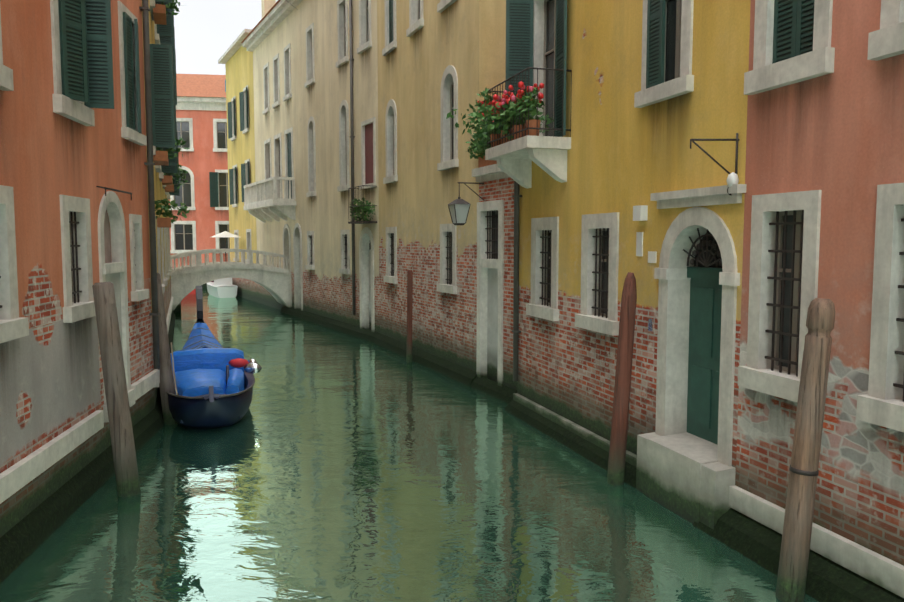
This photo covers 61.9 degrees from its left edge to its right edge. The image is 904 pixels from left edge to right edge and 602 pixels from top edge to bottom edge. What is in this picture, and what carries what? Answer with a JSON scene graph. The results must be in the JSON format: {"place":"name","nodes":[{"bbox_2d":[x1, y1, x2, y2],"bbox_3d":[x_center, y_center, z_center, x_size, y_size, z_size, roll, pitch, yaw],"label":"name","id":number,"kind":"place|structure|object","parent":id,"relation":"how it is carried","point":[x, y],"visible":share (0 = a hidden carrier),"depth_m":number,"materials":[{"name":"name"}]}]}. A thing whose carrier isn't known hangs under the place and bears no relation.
{"place":"outdoors","nodes":[
{"label":"outdoors","id":0,"kind":"place"},
{"bbox_2d":[174,0,277,74],"label":"sky","id":1,"kind":"structure","parent":0,"point":[204,29],"materials":[{"name":"white"}]},
{"bbox_2d":[0,287,818,601],"bbox_3d":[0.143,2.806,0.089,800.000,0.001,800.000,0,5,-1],"label":"canal water","id":2,"kind":"structure","parent":0,"point":[332,465],"depth_m":7.79,"materials":[{"name":"green liquid"}]},
{"bbox_2d":[157,273,177,424],"bbox_3d":[-4.353,1.328,11.564,0.563,3.529,0.236,1,5,11],"label":"mooring pole","id":3,"kind":"object","parent":2,"relation":"in","point":[166,383],"visible":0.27,"depth_m":11.45,"materials":[{"name":"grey wood"}]},
{"bbox_2d":[165,286,261,428],"bbox_3d":[-4.999,0.874,14.375,1.772,1.880,7.919,-2,5,-27],"label":"gondola","id":4,"kind":"object","parent":2,"relation":"on","point":[214,381],"visible":0.9,"depth_m":11.70,"materials":[{"name":"blue fabric"}]},
{"bbox_2d":[207,278,237,297],"bbox_3d":[-11.940,-0.654,38.731,1.150,1.140,4.200,-2,5,-27],"label":"white motor boat","id":5,"kind":"object","parent":2,"relation":"on","point":[223,288],"visible":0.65,"depth_m":37.07,"materials":[{"name":"white plastic"}]},
{"label":"ground","id":6,"kind":"structure","parent":0,"visible":0},
{"bbox_2d":[0,0,162,583],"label":"orange house","id":7,"kind":"structure","parent":6,"relation":"on","point":[77,222],"depth_m":7.87,"materials":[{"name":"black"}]},
{"bbox_2d":[92,282,140,496],"bbox_3d":[-3.625,1.568,8.335,0.567,3.569,0.256,1,5,9],"label":"mooring pole","id":8,"kind":"object","parent":6,"relation":"on","point":[122,437],"visible":0.75,"depth_m":8.20,"materials":[{"name":"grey wood"}]},
{"bbox_2d":[142,0,179,425],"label":"building","id":9,"kind":"structure","parent":6,"relation":"on","point":[163,79],"depth_m":14.18,"materials":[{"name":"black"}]},
{"bbox_2d":[153,0,189,227],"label":"window box plants","id":10,"kind":"object","parent":9,"relation":"attached to","point":[160,157],"depth_m":13.55,"materials":[{"name":"plant"}]},
{"bbox_2d":[173,302,180,311],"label":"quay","id":11,"kind":"structure","parent":6,"relation":"on","point":[178,308],"depth_m":29.66,"materials":[{"name":"stone"}]},
{"bbox_2d":[169,74,229,286],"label":"salmon house","id":12,"kind":"structure","parent":6,"relation":"on","point":[201,120],"depth_m":45.40,"materials":[{"name":"orange"}]},
{"bbox_2d":[170,249,289,310],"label":"stone bridge","id":13,"kind":"structure","parent":6,"relation":"on","point":[186,279],"depth_m":28.16,"materials":[{"name":"beige stone"}]},
{"bbox_2d":[212,231,238,261],"bbox_3d":[-10.844,-2.225,36.115,1.500,2.250,1.427,0,5,-1],"label":"parasol","id":14,"kind":"object","parent":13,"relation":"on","point":[225,234],"visible":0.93,"depth_m":35.75,"materials":[{"name":"fabric"}]},
{"bbox_2d":[218,29,257,302],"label":"yellow house","id":15,"kind":"structure","parent":6,"relation":"on","point":[236,58],"depth_m":36.10,"materials":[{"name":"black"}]},
{"bbox_2d":[241,0,379,341],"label":"pale house","id":16,"kind":"structure","parent":6,"relation":"on","point":[315,73],"depth_m":25.08,"materials":[{"name":"beige paint"}]},
{"bbox_2d":[350,197,374,220],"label":"shelf plants","id":17,"kind":"object","parent":16,"relation":"on","point":[366,209],"visible":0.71,"depth_m":20.83,"materials":[{"name":"green plant"}]},
{"bbox_2d":[406,270,412,362],"bbox_3d":[-0.985,0.949,17.376,0.171,3.331,0.141,0,5,-1],"label":"mooring pole","id":18,"kind":"object","parent":6,"relation":"on","point":[409,310],"visible":0.71,"depth_m":17.28,"materials":[{"name":"red wood"}]},
{"bbox_2d":[373,0,505,386],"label":"cream house","id":19,"kind":"structure","parent":6,"relation":"on","point":[439,61],"depth_m":16.58,"materials":[{"name":"beige paint"}]},
{"bbox_2d":[457,164,516,402],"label":"wing","id":20,"kind":"structure","parent":6,"relation":"on","point":[495,272],"depth_m":13.77,"materials":[{"name":"red brick"}]},
{"bbox_2d":[448,197,470,224],"bbox_3d":[0.132,-1.660,13.880,0.340,0.530,0.340,-2,5,-22],"label":"lantern","id":21,"kind":"object","parent":20,"relation":"attached to","point":[459,207],"visible":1,"depth_m":13.79,"materials":[{"name":"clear glass"}]},
{"bbox_2d":[465,129,496,167],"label":"terrace plants","id":22,"kind":"object","parent":20,"relation":"on","point":[482,162],"visible":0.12,"depth_m":13.87,"materials":[{"name":"green plant"}]},
{"bbox_2d":[485,0,750,529],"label":"yellow house","id":23,"kind":"structure","parent":6,"relation":"on","point":[632,159],"depth_m":8.76,"materials":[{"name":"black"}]},
{"bbox_2d":[446,81,553,151],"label":"balcony flowers","id":24,"kind":"object","parent":23,"relation":"attached to","point":[487,109],"visible":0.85,"depth_m":10.91,"materials":[{"name":"green plant"}]},
{"bbox_2d":[607,272,636,485],"bbox_3d":[1.908,1.494,8.682,0.386,3.648,0.222,0,5,-1],"label":"mooring pole","id":25,"kind":"object","parent":6,"relation":"on","point":[618,441],"visible":0.67,"depth_m":8.58,"materials":[{"name":"red wood"}]},
{"bbox_2d":[693,0,903,601],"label":"pink house","id":26,"kind":"structure","parent":6,"relation":"on","point":[824,166],"depth_m":5.99,"materials":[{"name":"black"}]},
{"bbox_2d":[776,298,834,601],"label":"mooring pole","id":27,"kind":"object","parent":6,"relation":"on","point":[798,522],"visible":1,"depth_m":5.78,"materials":[{"name":"brown wood"}]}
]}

